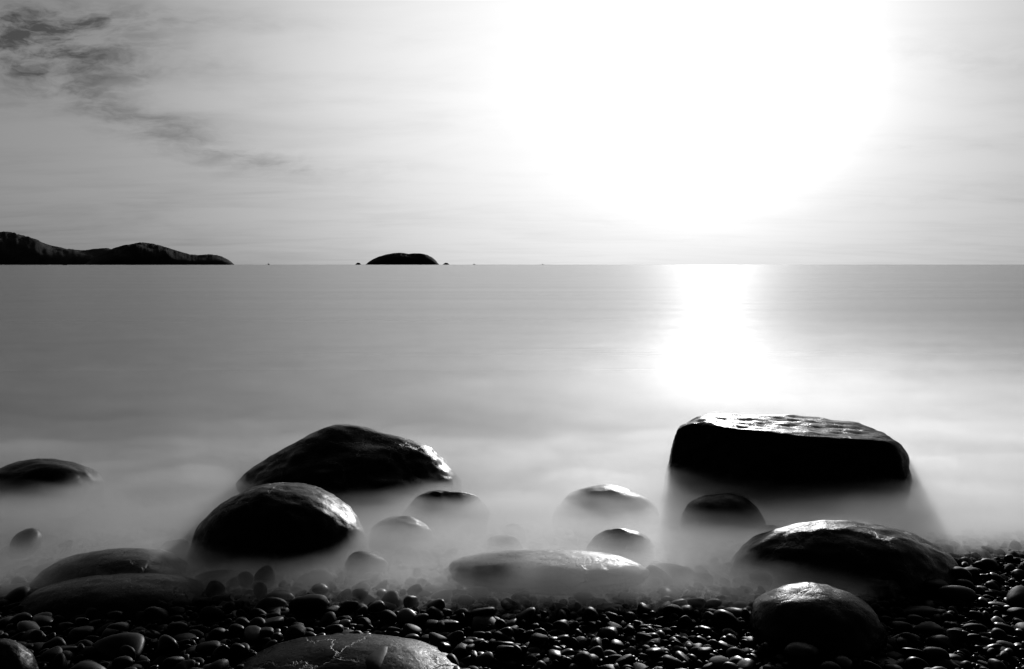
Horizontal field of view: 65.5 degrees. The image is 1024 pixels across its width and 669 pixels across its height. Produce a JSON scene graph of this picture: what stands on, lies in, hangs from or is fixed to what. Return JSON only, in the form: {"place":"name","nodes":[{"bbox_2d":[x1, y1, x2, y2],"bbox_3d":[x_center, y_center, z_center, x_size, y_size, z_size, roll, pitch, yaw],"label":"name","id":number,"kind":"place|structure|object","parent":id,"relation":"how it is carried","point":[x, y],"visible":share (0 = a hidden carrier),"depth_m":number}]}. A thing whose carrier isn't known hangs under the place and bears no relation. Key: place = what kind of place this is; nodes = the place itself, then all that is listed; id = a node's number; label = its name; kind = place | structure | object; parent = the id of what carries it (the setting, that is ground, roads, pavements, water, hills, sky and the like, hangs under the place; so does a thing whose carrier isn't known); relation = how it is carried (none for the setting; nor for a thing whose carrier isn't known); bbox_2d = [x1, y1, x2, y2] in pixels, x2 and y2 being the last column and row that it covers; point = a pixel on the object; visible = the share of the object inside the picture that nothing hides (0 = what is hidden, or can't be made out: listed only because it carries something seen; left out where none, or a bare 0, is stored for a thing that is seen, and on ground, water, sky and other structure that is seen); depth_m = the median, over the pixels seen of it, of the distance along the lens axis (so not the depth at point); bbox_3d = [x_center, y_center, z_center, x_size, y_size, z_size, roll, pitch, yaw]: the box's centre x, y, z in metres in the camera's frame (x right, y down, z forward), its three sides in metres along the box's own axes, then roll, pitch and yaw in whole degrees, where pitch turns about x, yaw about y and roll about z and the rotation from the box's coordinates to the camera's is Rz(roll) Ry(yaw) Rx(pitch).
{"place":"outdoors","nodes":[
{"label":"outdoors","id":0,"kind":"place"},
{"bbox_2d":[0,231,109,264],"bbox_3d":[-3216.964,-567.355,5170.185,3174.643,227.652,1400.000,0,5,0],"label":"island","id":1,"kind":"structure","parent":0,"point":[17,249],"depth_m":4597.76},
{"bbox_2d":[84,242,233,264],"bbox_3d":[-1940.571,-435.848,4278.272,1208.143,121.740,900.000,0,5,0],"label":"hill","id":2,"kind":"structure","parent":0,"point":[141,253],"depth_m":3908.20},
{"bbox_2d":[366,253,438,264],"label":"island","id":3,"kind":"structure","parent":0,"point":[405,259],"depth_m":5765.11},
{"bbox_2d":[0,265,1023,551],"bbox_3d":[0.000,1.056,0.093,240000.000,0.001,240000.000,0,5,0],"label":"sea water","id":4,"kind":"structure","parent":0,"point":[178,399],"depth_m":8.00},
{"bbox_2d":[0,0,1023,264],"label":"sky","id":5,"kind":"structure","parent":0,"point":[242,132]},
{"bbox_2d":[106,583,1023,667],"bbox_3d":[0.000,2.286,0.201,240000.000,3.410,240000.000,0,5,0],"label":"ground","id":6,"kind":"structure","parent":0,"point":[172,635],"depth_m":2.19},
{"bbox_2d":[0,458,104,519],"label":"rock","id":7,"kind":"object","parent":6,"relation":"on","point":[38,489],"visible":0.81,"depth_m":3.35},
{"bbox_2d":[30,548,192,588],"bbox_3d":[-1.283,0.803,2.545,0.486,0.202,0.340,0,5,0],"label":"rock","id":8,"kind":"object","parent":6,"relation":"on","point":[123,560],"visible":0.41,"depth_m":2.50},
{"bbox_2d":[18,573,205,622],"bbox_3d":[-1.181,0.820,2.367,0.556,0.187,0.334,0,5,0],"label":"rock","id":9,"kind":"object","parent":6,"relation":"on","point":[129,595],"visible":0.38,"depth_m":2.29},
{"bbox_2d":[186,482,369,580],"bbox_3d":[-0.818,0.805,2.833,0.631,0.554,0.536,0,5,0],"label":"boulder","id":10,"kind":"object","parent":6,"relation":"on","point":[284,529],"visible":0.54,"depth_m":2.65},
{"bbox_2d":[231,633,461,668],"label":"rock","id":11,"kind":"object","parent":6,"relation":"on","point":[346,651],"visible":0.96,"depth_m":1.91},
{"bbox_2d":[236,424,461,526],"bbox_3d":[-0.720,0.648,3.561,0.993,0.487,0.745,0,5,0],"label":"boulder","id":12,"kind":"object","parent":6,"relation":"on","point":[369,476],"visible":0.62,"depth_m":3.36},
{"bbox_2d":[402,490,489,541],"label":"rock","id":13,"kind":"object","parent":6,"relation":"on","point":[441,514],"visible":0.55,"depth_m":3.12},
{"bbox_2d":[0,523,1023,668],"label":"pebbles","id":14,"kind":"object","parent":6,"relation":"on","point":[121,645],"visible":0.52,"depth_m":2.24},
{"bbox_2d":[0,638,38,668],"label":"rock","id":15,"kind":"object","parent":14,"relation":"on","point":[15,654],"visible":1,"depth_m":1.83},
{"bbox_2d":[367,516,434,558],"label":"rock","id":16,"kind":"object","parent":14,"relation":"on","point":[388,537],"visible":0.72,"depth_m":2.85},
{"bbox_2d":[449,549,649,596],"bbox_3d":[0.116,0.757,2.540,0.641,0.100,0.269,0,5,0],"label":"boulder","id":17,"kind":"object","parent":14,"relation":"on","point":[555,572],"visible":0.94,"depth_m":2.46},
{"bbox_2d":[749,582,887,663],"bbox_3d":[0.817,0.804,2.151,0.347,0.241,0.352,0,5,0],"label":"rock","id":18,"kind":"object","parent":14,"relation":"on","point":[830,623],"visible":0.79,"depth_m":2.05},
{"bbox_2d":[726,520,959,604],"bbox_3d":[1.086,0.825,2.627,0.779,0.413,0.545,0,5,0],"label":"boulder","id":19,"kind":"object","parent":14,"relation":"on","point":[851,557],"visible":0.47,"depth_m":2.48},
{"bbox_2d":[552,484,660,538],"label":"rock","id":20,"kind":"object","parent":6,"relation":"on","point":[591,511],"visible":0.73,"depth_m":3.13},
{"bbox_2d":[585,528,655,566],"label":"rock","id":21,"kind":"object","parent":6,"relation":"on","point":[636,546],"visible":0.46,"depth_m":2.75},
{"bbox_2d":[680,493,765,544],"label":"rock","id":22,"kind":"object","parent":6,"relation":"on","point":[726,517],"visible":0.73,"depth_m":3.04},
{"bbox_2d":[661,413,911,520],"bbox_3d":[1.215,0.705,3.604,1.136,0.655,0.625,0,5,0],"label":"boulder","id":23,"kind":"object","parent":6,"relation":"on","point":[782,467],"visible":0.62,"depth_m":3.39}
]}

